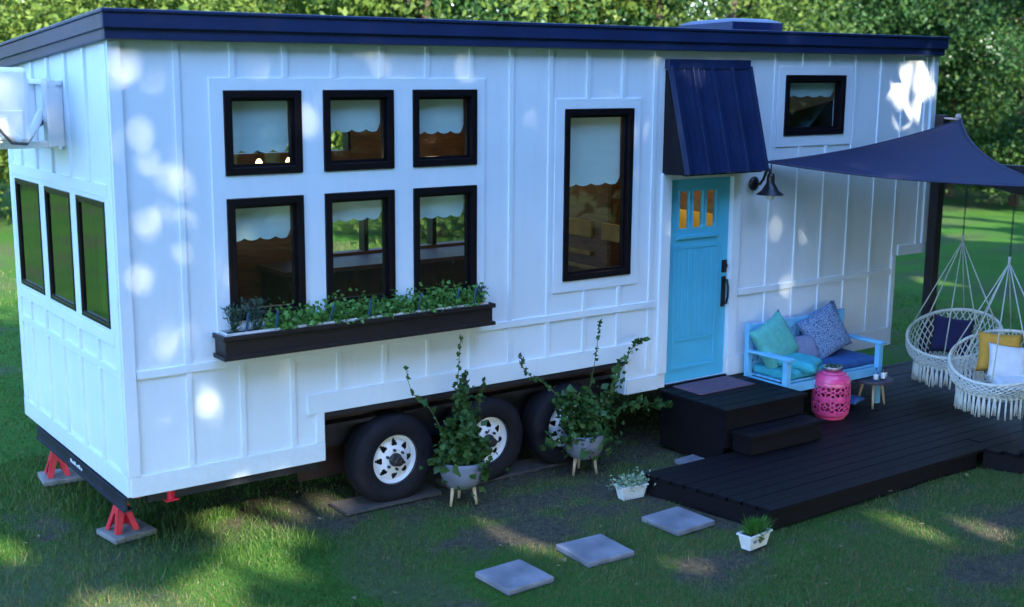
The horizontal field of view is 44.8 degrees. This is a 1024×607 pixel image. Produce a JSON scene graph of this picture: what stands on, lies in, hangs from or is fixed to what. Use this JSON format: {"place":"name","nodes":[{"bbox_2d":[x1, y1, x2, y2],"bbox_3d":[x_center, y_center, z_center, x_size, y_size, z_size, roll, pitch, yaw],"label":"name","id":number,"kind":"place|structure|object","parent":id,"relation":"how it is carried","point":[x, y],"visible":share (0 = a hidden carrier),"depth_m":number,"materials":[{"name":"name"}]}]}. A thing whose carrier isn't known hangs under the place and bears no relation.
{"place":"outdoors","nodes":[
{"label":"outdoors","id":0,"kind":"place"},
{"bbox_2d":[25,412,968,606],"bbox_3d":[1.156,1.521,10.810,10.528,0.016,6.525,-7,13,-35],"label":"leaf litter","id":1,"kind":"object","parent":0,"point":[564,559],"visible":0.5,"depth_m":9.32,"materials":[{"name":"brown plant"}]},
{"bbox_2d":[22,0,999,77],"label":"sky","id":2,"kind":"structure","parent":0,"point":[22,0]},
{"bbox_2d":[0,99,1023,606],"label":"ground","id":3,"kind":"structure","parent":0,"point":[988,227],"depth_m":9.70,"materials":[{"name":"green plant"}]},
{"bbox_2d":[0,0,42,40],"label":"broadleaf tree","id":4,"kind":"object","parent":3,"relation":"on","point":[3,8],"visible":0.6,"depth_m":24.59,"materials":[{"name":"green plant"}]},
{"bbox_2d":[0,1,60,212],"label":"broadleaf tree","id":5,"kind":"object","parent":3,"relation":"on","point":[2,179],"visible":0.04,"depth_m":27.73,"materials":[{"name":"green plant"}]},
{"bbox_2d":[38,467,84,486],"bbox_3d":[-3.909,1.498,10.780,0.340,0.045,0.310,-6,12,-30],"label":"concrete pad","id":6,"kind":"object","parent":3,"relation":"on","point":[61,477],"visible":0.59,"depth_m":10.69,"materials":[{"name":"grey concrete"}]},
{"bbox_2d":[44,451,70,478],"bbox_3d":[-3.920,1.309,10.734,0.219,0.334,0.186,-6,12,-30],"label":"jack stand","id":7,"kind":"object","parent":6,"relation":"on","point":[53,458],"visible":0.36,"depth_m":10.68,"materials":[{"name":"red metal"}]},
{"bbox_2d":[0,0,219,220],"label":"broadleaf tree","id":8,"kind":"object","parent":3,"relation":"on","point":[14,35],"visible":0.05,"depth_m":25.05,"materials":[{"name":"green plant"}]},
{"bbox_2d":[0,0,236,190],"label":"broadleaf tree","id":9,"kind":"object","parent":3,"relation":"on","point":[24,8],"visible":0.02,"depth_m":25.16,"materials":[{"name":"green plant"}]},
{"bbox_2d":[96,518,156,544],"bbox_3d":[-2.953,1.746,9.521,0.340,0.045,0.310,-10,15,-44],"label":"concrete pad","id":10,"kind":"object","parent":3,"relation":"on","point":[144,530],"visible":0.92,"depth_m":9.45,"materials":[{"name":"grey concrete"}]},
{"bbox_2d":[105,497,139,534],"bbox_3d":[-2.966,1.556,9.478,0.219,0.334,0.186,-10,15,-44],"label":"jack stand","id":11,"kind":"object","parent":10,"relation":"on","point":[121,518],"visible":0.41,"depth_m":9.45,"materials":[{"name":"red metal"}]},
{"bbox_2d":[3,0,441,152],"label":"broadleaf tree","id":12,"kind":"object","parent":3,"relation":"on","point":[243,6],"visible":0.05,"depth_m":23.94,"materials":[{"name":"green plant"}]},
{"bbox_2d":[149,0,457,151],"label":"broadleaf tree","id":13,"kind":"object","parent":3,"relation":"on","point":[301,12],"depth_m":26.61,"materials":[{"name":"green plant"}]},
{"bbox_2d":[330,483,441,515],"bbox_3d":[-1.042,1.618,10.318,0.900,0.030,0.300,-7,13,-35],"label":"plank","id":14,"kind":"object","parent":3,"relation":"on","point":[354,505],"visible":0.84,"depth_m":10.18,"materials":[{"name":"wood"}]},
{"bbox_2d":[255,0,638,245],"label":"broadleaf tree","id":15,"kind":"object","parent":3,"relation":"on","point":[377,8],"visible":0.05,"depth_m":24.22,"materials":[{"name":"green plant"}]},
{"bbox_2d":[403,334,508,506],"bbox_3d":[-0.411,0.951,10.137,0.801,1.423,0.639,3,11,14],"label":"potted plant","id":16,"kind":"object","parent":3,"relation":"on","point":[462,464],"visible":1,"depth_m":10.08,"materials":[{"name":"green plant"}]},
{"bbox_2d":[475,559,553,595],"bbox_3d":[0.017,1.925,8.744,0.400,0.043,0.400,-8,13,-36],"label":"stepping stone","id":17,"kind":"object","parent":3,"relation":"on","point":[519,575],"visible":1,"depth_m":8.70,"materials":[{"name":"concrete"}]},
{"bbox_2d":[329,0,703,26],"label":"broadleaf tree","id":18,"kind":"object","parent":3,"relation":"on","point":[478,8],"visible":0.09,"depth_m":25.38,"materials":[{"name":"green plant"}]},
{"bbox_2d":[435,451,604,489],"bbox_3d":[0.099,1.468,11.159,1.710,0.030,0.260,-7,13,-35],"label":"plank","id":19,"kind":"object","parent":3,"relation":"on","point":[525,466],"visible":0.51,"depth_m":11.10,"materials":[{"name":"wood"}]},
{"bbox_2d":[0,7,950,512],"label":"tiny house","id":20,"kind":"structure","parent":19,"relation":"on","point":[584,177],"depth_m":10.20,"materials":[{"name":"white paint"}]},
{"bbox_2d":[14,178,44,294],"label":"window","id":21,"kind":"structure","parent":20,"relation":"in","point":[27,192],"depth_m":10.30,"materials":[{"name":"green glass"}]},
{"bbox_2d":[0,67,64,149],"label":"air conditioner","id":22,"kind":"object","parent":20,"relation":"attached to","point":[22,121],"visible":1,"depth_m":8.88,"materials":[{"name":"plastic"}]},
{"bbox_2d":[44,186,75,310],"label":"window","id":23,"kind":"structure","parent":20,"relation":"in","point":[57,202],"depth_m":9.64,"materials":[{"name":"green glass"}]},
{"bbox_2d":[75,195,110,328],"bbox_3d":[-2.992,-0.313,8.998,0.095,0.901,0.640,-7,13,-35],"label":"window","id":24,"kind":"structure","parent":20,"relation":"in","point":[90,213],"depth_m":9.00,"materials":[{"name":"green glass"}]},
{"bbox_2d":[223,90,302,175],"bbox_3d":[-1.826,-1.247,9.050,0.606,0.602,0.116,-7,13,-35],"label":"window","id":25,"kind":"structure","parent":20,"relation":"in","point":[254,120],"depth_m":9.08,"materials":[{"name":"black glass"}]},
{"bbox_2d":[226,195,305,321],"bbox_3d":[-1.834,-0.344,9.221,0.606,0.899,0.116,-7,13,-35],"label":"window","id":26,"kind":"structure","parent":20,"relation":"in","point":[251,219],"depth_m":9.23,"materials":[{"name":"black glass"}]},
{"bbox_2d":[212,300,495,361],"bbox_3d":[-1.155,0.188,9.638,2.375,0.192,0.210,-7,13,-35],"label":"window box","id":27,"kind":"object","parent":20,"relation":"attached to","point":[241,344],"visible":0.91,"depth_m":9.45,"materials":[{"name":"brown wood"}]},
{"bbox_2d":[221,303,247,333],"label":"herb plant","id":28,"kind":"object","parent":27,"relation":"on","point":[233,328],"visible":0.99,"depth_m":8.99,"materials":[{"name":"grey plant"}]},
{"bbox_2d":[245,313,249,331],"bbox_3d":[-1.921,0.179,8.996,0.004,0.230,0.028,20,22,20],"label":"plant marker","id":29,"kind":"object","parent":27,"relation":"in","point":[247,323],"visible":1,"depth_m":8.98,"materials":[{"name":"blue plastic"}]},
{"bbox_2d":[238,296,270,330],"bbox_3d":[-1.897,0.077,9.092,0.241,0.271,0.174,-7,13,-35],"label":"herb plant","id":30,"kind":"object","parent":27,"relation":"on","point":[258,326],"visible":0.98,"depth_m":9.09,"materials":[{"name":"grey plant"}]},
{"bbox_2d":[275,310,278,327],"bbox_3d":[-1.729,0.156,9.131,0.005,0.230,0.028,20,27,19],"label":"plant marker","id":31,"kind":"object","parent":27,"relation":"in","point":[277,315],"visible":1,"depth_m":9.11,"materials":[{"name":"blue plastic"}]},
{"bbox_2d":[260,296,309,329],"bbox_3d":[-1.694,0.075,9.204,0.367,0.255,0.279,-7,13,-35],"label":"herb plant","id":32,"kind":"object","parent":27,"relation":"on","point":[285,321],"visible":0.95,"depth_m":9.17,"materials":[{"name":"green plant"}]},
{"bbox_2d":[287,301,330,326],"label":"herb plant","id":33,"kind":"object","parent":27,"relation":"on","point":[314,317],"visible":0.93,"depth_m":9.30,"materials":[{"name":"green plant"}]},
{"bbox_2d":[330,303,335,320],"bbox_3d":[-1.367,0.108,9.397,0.004,0.230,0.028,21,14,22],"label":"plant marker","id":34,"kind":"object","parent":27,"relation":"in","point":[333,308],"visible":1,"depth_m":9.38,"materials":[{"name":"blue plastic"}]},
{"bbox_2d":[319,288,355,323],"bbox_3d":[-1.334,0.015,9.486,0.294,0.274,0.345,0,11,-2],"label":"herb plant","id":35,"kind":"object","parent":27,"relation":"on","point":[339,314],"visible":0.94,"depth_m":9.45,"materials":[{"name":"green plant"}]},
{"bbox_2d":[342,288,385,322],"bbox_3d":[-1.150,0.000,9.614,0.326,0.268,0.354,2,11,10],"label":"herb plant","id":36,"kind":"object","parent":27,"relation":"on","point":[362,310],"visible":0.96,"depth_m":9.57,"materials":[{"name":"green plant"}]},
{"bbox_2d":[368,300,371,315],"bbox_3d":[-1.098,0.076,9.581,0.005,0.230,0.028,20,29,19],"label":"plant marker","id":37,"kind":"object","parent":27,"relation":"in","point":[370,304],"visible":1,"depth_m":9.55,"materials":[{"name":"blue plastic"}]},
{"bbox_2d":[368,289,406,319],"bbox_3d":[-0.995,0.001,9.725,0.302,0.221,0.409,10,14,40],"label":"herb plant","id":38,"kind":"object","parent":27,"relation":"on","point":[387,309],"visible":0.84,"depth_m":9.69,"materials":[{"name":"green plant"}]},
{"bbox_2d":[392,287,424,313],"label":"herb plant","id":39,"kind":"object","parent":27,"relation":"on","point":[409,306],"visible":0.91,"depth_m":9.81,"materials":[{"name":"green plant"}]},
{"bbox_2d":[413,282,447,312],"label":"herb plant","id":40,"kind":"object","parent":27,"relation":"on","point":[427,302],"visible":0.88,"depth_m":9.91,"materials":[{"name":"green plant"}]},
{"bbox_2d":[433,262,466,308],"bbox_3d":[-0.520,-0.149,10.062,0.332,0.393,0.292,1,11,2],"label":"herb plant","id":41,"kind":"object","parent":27,"relation":"on","point":[450,297],"visible":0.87,"depth_m":10.03,"materials":[{"name":"green plant"}]},
{"bbox_2d":[453,281,490,306],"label":"herb plant","id":42,"kind":"object","parent":27,"relation":"on","point":[468,295],"visible":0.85,"depth_m":10.15,"materials":[{"name":"green plant"}]},
{"bbox_2d":[468,285,487,298],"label":"herb plant","id":43,"kind":"object","parent":27,"relation":"on","point":[479,287],"visible":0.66,"depth_m":10.24,"materials":[{"name":"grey plant"}]},
{"bbox_2d":[322,90,394,170],"bbox_3d":[-1.190,-1.328,9.504,0.606,0.602,0.116,-7,13,-35],"label":"window","id":44,"kind":"structure","parent":20,"relation":"in","point":[343,110],"depth_m":9.53,"materials":[{"name":"black glass"}]},
{"bbox_2d":[325,190,395,309],"bbox_3d":[-1.198,-0.425,9.676,0.606,0.899,0.116,-7,13,-35],"label":"window","id":45,"kind":"structure","parent":20,"relation":"in","point":[346,206],"depth_m":9.69,"materials":[{"name":"black glass"}]},
{"bbox_2d":[412,89,476,166],"bbox_3d":[-0.558,-1.409,9.956,0.604,0.602,0.116,-7,13,-35],"label":"window","id":46,"kind":"structure","parent":20,"relation":"in","point":[441,111],"depth_m":9.99,"materials":[{"name":"black glass"}]},
{"bbox_2d":[413,185,476,299],"bbox_3d":[-0.566,-0.505,10.128,0.604,0.899,0.116,-7,13,-35],"label":"window","id":47,"kind":"structure","parent":20,"relation":"in","point":[432,202],"depth_m":10.15,"materials":[{"name":"black glass"}]},
{"bbox_2d":[562,108,634,281],"bbox_3d":[0.737,-0.971,11.001,0.778,1.493,0.116,-7,13,-35],"label":"window","id":48,"kind":"structure","parent":20,"relation":"in","point":[592,136],"depth_m":11.02,"materials":[{"name":"black glass"}]},
{"bbox_2d":[664,177,729,382],"bbox_3d":[1.783,-0.225,11.886,0.793,1.935,0.127,-7,13,-35],"label":"door","id":49,"kind":"structure","parent":20,"relation":"in","point":[698,281],"depth_m":11.91,"materials":[{"name":"paint"}]},
{"bbox_2d":[749,163,783,199],"bbox_3d":[2.451,-1.173,11.937,0.264,0.358,0.352,-7,13,-35],"label":"wall lamp","id":50,"kind":"object","parent":20,"relation":"attached to","point":[769,191],"visible":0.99,"depth_m":11.88,"materials":[{"name":"black metal"}]},
{"bbox_2d":[783,75,846,135],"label":"window","id":51,"kind":"structure","parent":20,"relation":"in","point":[796,85],"depth_m":12.52,"materials":[{"name":"black glass"}]},
{"bbox_2d":[768,114,1023,186],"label":"shade sail","id":52,"kind":"object","parent":20,"relation":"attached to","point":[950,153],"visible":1,"depth_m":12.08,"materials":[{"name":"fabric"}]},
{"bbox_2d":[556,534,633,567],"bbox_3d":[0.616,1.836,9.239,0.420,0.043,0.420,-6,13,-32],"label":"stepping stone","id":53,"kind":"object","parent":3,"relation":"on","point":[592,551],"visible":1,"depth_m":9.18,"materials":[{"name":"concrete"}]},
{"bbox_2d":[518,319,672,475],"bbox_3d":[0.745,0.804,11.096,0.841,1.372,1.618,7,12,30],"label":"potted plant","id":54,"kind":"object","parent":3,"relation":"on","point":[582,437],"visible":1,"depth_m":10.89,"materials":[{"name":"green plant"}]},
{"bbox_2d":[433,0,757,26],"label":"broadleaf tree","id":55,"kind":"object","parent":3,"relation":"on","point":[666,16],"visible":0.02,"depth_m":28.07,"materials":[{"name":"green plant"}]},
{"bbox_2d":[606,467,655,500],"bbox_3d":[1.010,1.507,10.412,0.539,0.248,0.306,-6,13,-31],"label":"planter trough","id":56,"kind":"object","parent":3,"relation":"on","point":[629,488],"visible":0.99,"depth_m":10.37,"materials":[{"name":"ceramic"}]},
{"bbox_2d":[497,0,855,31],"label":"broadleaf tree","id":57,"kind":"object","parent":3,"relation":"on","point":[664,9],"visible":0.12,"depth_m":27.13,"materials":[{"name":"green plant"}]},
{"bbox_2d":[642,506,714,536],"bbox_3d":[1.317,1.724,9.856,0.410,0.043,0.410,-8,14,-37],"label":"stepping stone","id":58,"kind":"object","parent":3,"relation":"on","point":[673,521],"visible":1,"depth_m":9.80,"materials":[{"name":"concrete"}]},
{"bbox_2d":[675,454,704,464],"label":"paving block","id":59,"kind":"structure","parent":3,"relation":"on","point":[687,459],"depth_m":11.33,"materials":[{"name":"concrete"}]},
{"bbox_2d":[659,374,824,457],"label":"entry steps","id":60,"kind":"structure","parent":3,"relation":"on","point":[759,417],"depth_m":11.39,"materials":[{"name":"black wood"}]},
{"bbox_2d":[673,376,754,394],"bbox_3d":[1.932,0.782,11.896,0.720,0.012,0.380,-7,13,-35],"label":"doormat","id":61,"kind":"object","parent":60,"relation":"on","point":[712,385],"visible":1,"depth_m":11.86,"materials":[{"name":"grey fabric"}]},
{"bbox_2d":[574,0,910,34],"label":"broadleaf tree","id":62,"kind":"object","parent":3,"relation":"on","point":[734,3],"visible":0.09,"depth_m":28.21,"materials":[{"name":"green plant"}]},
{"bbox_2d":[736,514,777,550],"bbox_3d":[1.830,1.714,9.347,0.438,0.252,0.268,-9,15,-42],"label":"planter trough","id":63,"kind":"object","parent":3,"relation":"on","point":[755,534],"visible":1,"depth_m":9.32,"materials":[{"name":"white ceramic"}]},
{"bbox_2d":[650,0,878,27],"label":"broadleaf tree","id":64,"kind":"object","parent":3,"relation":"on","point":[702,1],"depth_m":40.96,"materials":[{"name":"green plant"}]},
{"bbox_2d":[674,0,923,34],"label":"broadleaf tree","id":65,"kind":"object","parent":3,"relation":"on","point":[854,17],"visible":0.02,"depth_m":33.10,"materials":[{"name":"green plant"}]},
{"bbox_2d":[644,359,1023,528],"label":"deck","id":66,"kind":"structure","parent":3,"relation":"on","point":[910,433],"depth_m":10.97,"materials":[{"name":"black wood"}]},
{"bbox_2d":[744,308,886,402],"bbox_3d":[3.050,0.611,12.505,1.470,0.901,0.597,-7,13,-35],"label":"garden bench","id":67,"kind":"object","parent":66,"relation":"on","point":[858,372],"visible":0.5,"depth_m":12.30,"materials":[{"name":"blue paint"}]},
{"bbox_2d":[753,363,824,379],"bbox_3d":[2.754,0.644,12.320,0.600,0.090,0.460,-7,13,-35],"label":"seat cushion","id":68,"kind":"object","parent":67,"relation":"on","point":[761,368],"visible":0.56,"depth_m":12.13,"materials":[{"name":"teal fabric"}]},
{"bbox_2d":[749,309,798,368],"bbox_3d":[2.590,0.379,12.260,0.500,0.480,0.186,-34,10,-33],"label":"pillow","id":69,"kind":"object","parent":68,"relation":"on","point":[773,334],"visible":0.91,"depth_m":12.17,"materials":[{"name":"teal fabric"}]},
{"bbox_2d":[777,352,823,373],"bbox_3d":[2.838,0.583,12.244,0.400,0.142,0.420,13,15,23],"label":"pillow","id":70,"kind":"object","parent":68,"relation":"on","point":[807,363],"visible":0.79,"depth_m":12.11,"materials":[{"name":"teal fabric"}]},
{"bbox_2d":[794,335,818,357],"bbox_3d":[2.911,0.459,12.500,0.400,0.300,0.164,-6,-10,-30],"label":"pillow","id":71,"kind":"object","parent":68,"relation":"on","point":[807,344],"visible":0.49,"depth_m":12.45,"materials":[{"name":"purple fabric"}]},
{"bbox_2d":[821,348,873,369],"bbox_3d":[3.296,0.578,12.708,0.740,0.085,0.460,-7,13,-35],"label":"seat cushion","id":72,"kind":"object","parent":67,"relation":"on","point":[848,358],"visible":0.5,"depth_m":12.63,"materials":[{"name":"blue fabric"}]},
{"bbox_2d":[796,300,851,358],"bbox_3d":[3.189,0.303,12.688,0.540,0.500,0.186,-29,4,-26],"label":"pillow","id":73,"kind":"object","parent":72,"relation":"on","point":[824,327],"visible":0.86,"depth_m":12.61,"materials":[{"name":"fabric"}]},
{"bbox_2d":[809,300,838,314],"bbox_3d":[3.259,0.225,12.888,0.420,0.420,0.153,-22,10,-35],"label":"pillow","id":74,"kind":"object","parent":72,"relation":"on","point":[815,311],"visible":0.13,"depth_m":12.82,"materials":[{"name":"fabric"}]},
{"bbox_2d":[811,369,850,419],"bbox_3d":[3.138,0.887,12.223,0.374,0.464,0.374,-7,13,-35],"label":"garden stool","id":75,"kind":"object","parent":66,"relation":"on","point":[827,406],"visible":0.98,"depth_m":12.09,"materials":[{"name":"pink ceramic"}]},
{"bbox_2d":[823,361,845,371],"bbox_3d":[3.150,0.616,12.180,0.197,0.082,0.213,7,13,32],"label":"bowl","id":76,"kind":"object","parent":75,"relation":"on","point":[834,367],"visible":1,"depth_m":12.15,"materials":[{"name":"white ceramic"}]},
{"bbox_2d":[845,394,865,404],"bbox_3d":[3.451,0.979,12.649,0.200,0.066,0.300,8,13,36],"label":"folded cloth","id":77,"kind":"object","parent":66,"relation":"on","point":[855,399],"visible":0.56,"depth_m":12.59,"materials":[{"name":"blue fabric"}]},
{"bbox_2d":[853,376,893,408],"bbox_3d":[3.672,0.899,12.671,0.410,0.287,0.410,-7,13,-35],"label":"side table","id":78,"kind":"object","parent":66,"relation":"on","point":[869,380],"visible":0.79,"depth_m":12.54,"materials":[{"name":"grey wood"}]},
{"bbox_2d":[873,368,878,380],"bbox_3d":[3.672,0.712,12.534,0.051,0.130,0.051,-7,13,-35],"label":"bottle","id":79,"kind":"object","parent":78,"relation":"on","point":[876,375],"visible":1,"depth_m":12.52,"materials":[{"name":"white glass"}]},
{"bbox_2d":[881,366,885,379],"bbox_3d":[3.757,0.701,12.569,0.049,0.140,0.049,-7,13,-35],"label":"bottle","id":80,"kind":"object","parent":78,"relation":"on","point":[883,373],"visible":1,"depth_m":12.55,"materials":[{"name":"white glass"}]},
{"bbox_2d":[919,115,1023,450],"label":"swing frame","id":81,"kind":"object","parent":66,"relation":"on","point":[934,227],"visible":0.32,"depth_m":13.72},
{"bbox_2d":[905,185,1003,389],"bbox_3d":[4.627,-0.224,12.920,0.934,2.110,0.967,-7,13,-35],"label":"hanging chair","id":82,"kind":"object","parent":81,"relation":"hanging from","point":[920,364],"visible":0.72,"depth_m":12.93,"materials":[{"name":"fabric"}]},
{"bbox_2d":[928,314,974,355],"bbox_3d":[4.637,0.339,13.101,0.420,0.400,0.153,9,-5,14],"label":"pillow","id":83,"kind":"object","parent":82,"relation":"in","point":[957,327],"visible":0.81,"depth_m":13.05,"materials":[{"name":"blue fabric"}]},
{"bbox_2d":[948,194,1023,420],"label":"hanging chair","id":84,"kind":"object","parent":81,"relation":"hanging from","point":[966,389],"visible":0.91,"depth_m":11.70,"materials":[{"name":"fabric"}]},
{"bbox_2d":[975,331,1022,370],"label":"pillow","id":85,"kind":"object","parent":84,"relation":"in","point":[985,338],"visible":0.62,"depth_m":12.02,"materials":[{"name":"yellow fabric"}]},
{"bbox_2d":[984,374,1023,390],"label":"cushion","id":86,"kind":"object","parent":84,"relation":"on","point":[1000,379],"visible":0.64,"depth_m":11.75,"materials":[{"name":"white fabric"}]},
{"bbox_2d":[986,342,1023,377],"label":"pillow","id":87,"kind":"object","parent":86,"relation":"on","point":[1009,361],"visible":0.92,"depth_m":11.85,"materials":[{"name":"white fabric"}]},
{"bbox_2d":[705,0,1023,187],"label":"broadleaf tree","id":88,"kind":"object","parent":3,"relation":"on","point":[919,12],"visible":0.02,"depth_m":32.98,"materials":[{"name":"green plant"}]},
{"bbox_2d":[779,0,971,112],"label":"lacy tree","id":89,"kind":"object","parent":3,"relation":"on","point":[903,33],"visible":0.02,"depth_m":33.73,"materials":[{"name":"green plant"}]},
{"bbox_2d":[784,0,1023,196],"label":"broadleaf tree","id":90,"kind":"object","parent":3,"relation":"on","point":[884,3],"visible":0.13,"depth_m":33.38,"materials":[{"name":"green plant"}]},
{"bbox_2d":[888,0,1023,205],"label":"broadleaf tree","id":91,"kind":"object","parent":3,"relation":"on","point":[1016,54],"visible":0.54,"depth_m":31.81,"materials":[{"name":"green plant"}]},
{"bbox_2d":[899,2,1017,142],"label":"broadleaf tree","id":92,"kind":"object","parent":3,"relation":"on","point":[983,106],"depth_m":42.39,"materials":[{"name":"green plant"}]},
{"bbox_2d":[904,0,1023,208],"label":"broadleaf tree","id":93,"kind":"object","parent":3,"relation":"on","point":[975,94],"visible":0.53,"depth_m":31.93,"materials":[{"name":"green plant"}]},
{"bbox_2d":[980,6,1023,113],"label":"broadleaf tree","id":94,"kind":"object","parent":3,"relation":"on","point":[1011,93],"visible":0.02,"depth_m":40.71,"materials":[{"name":"green plant"}]}
]}

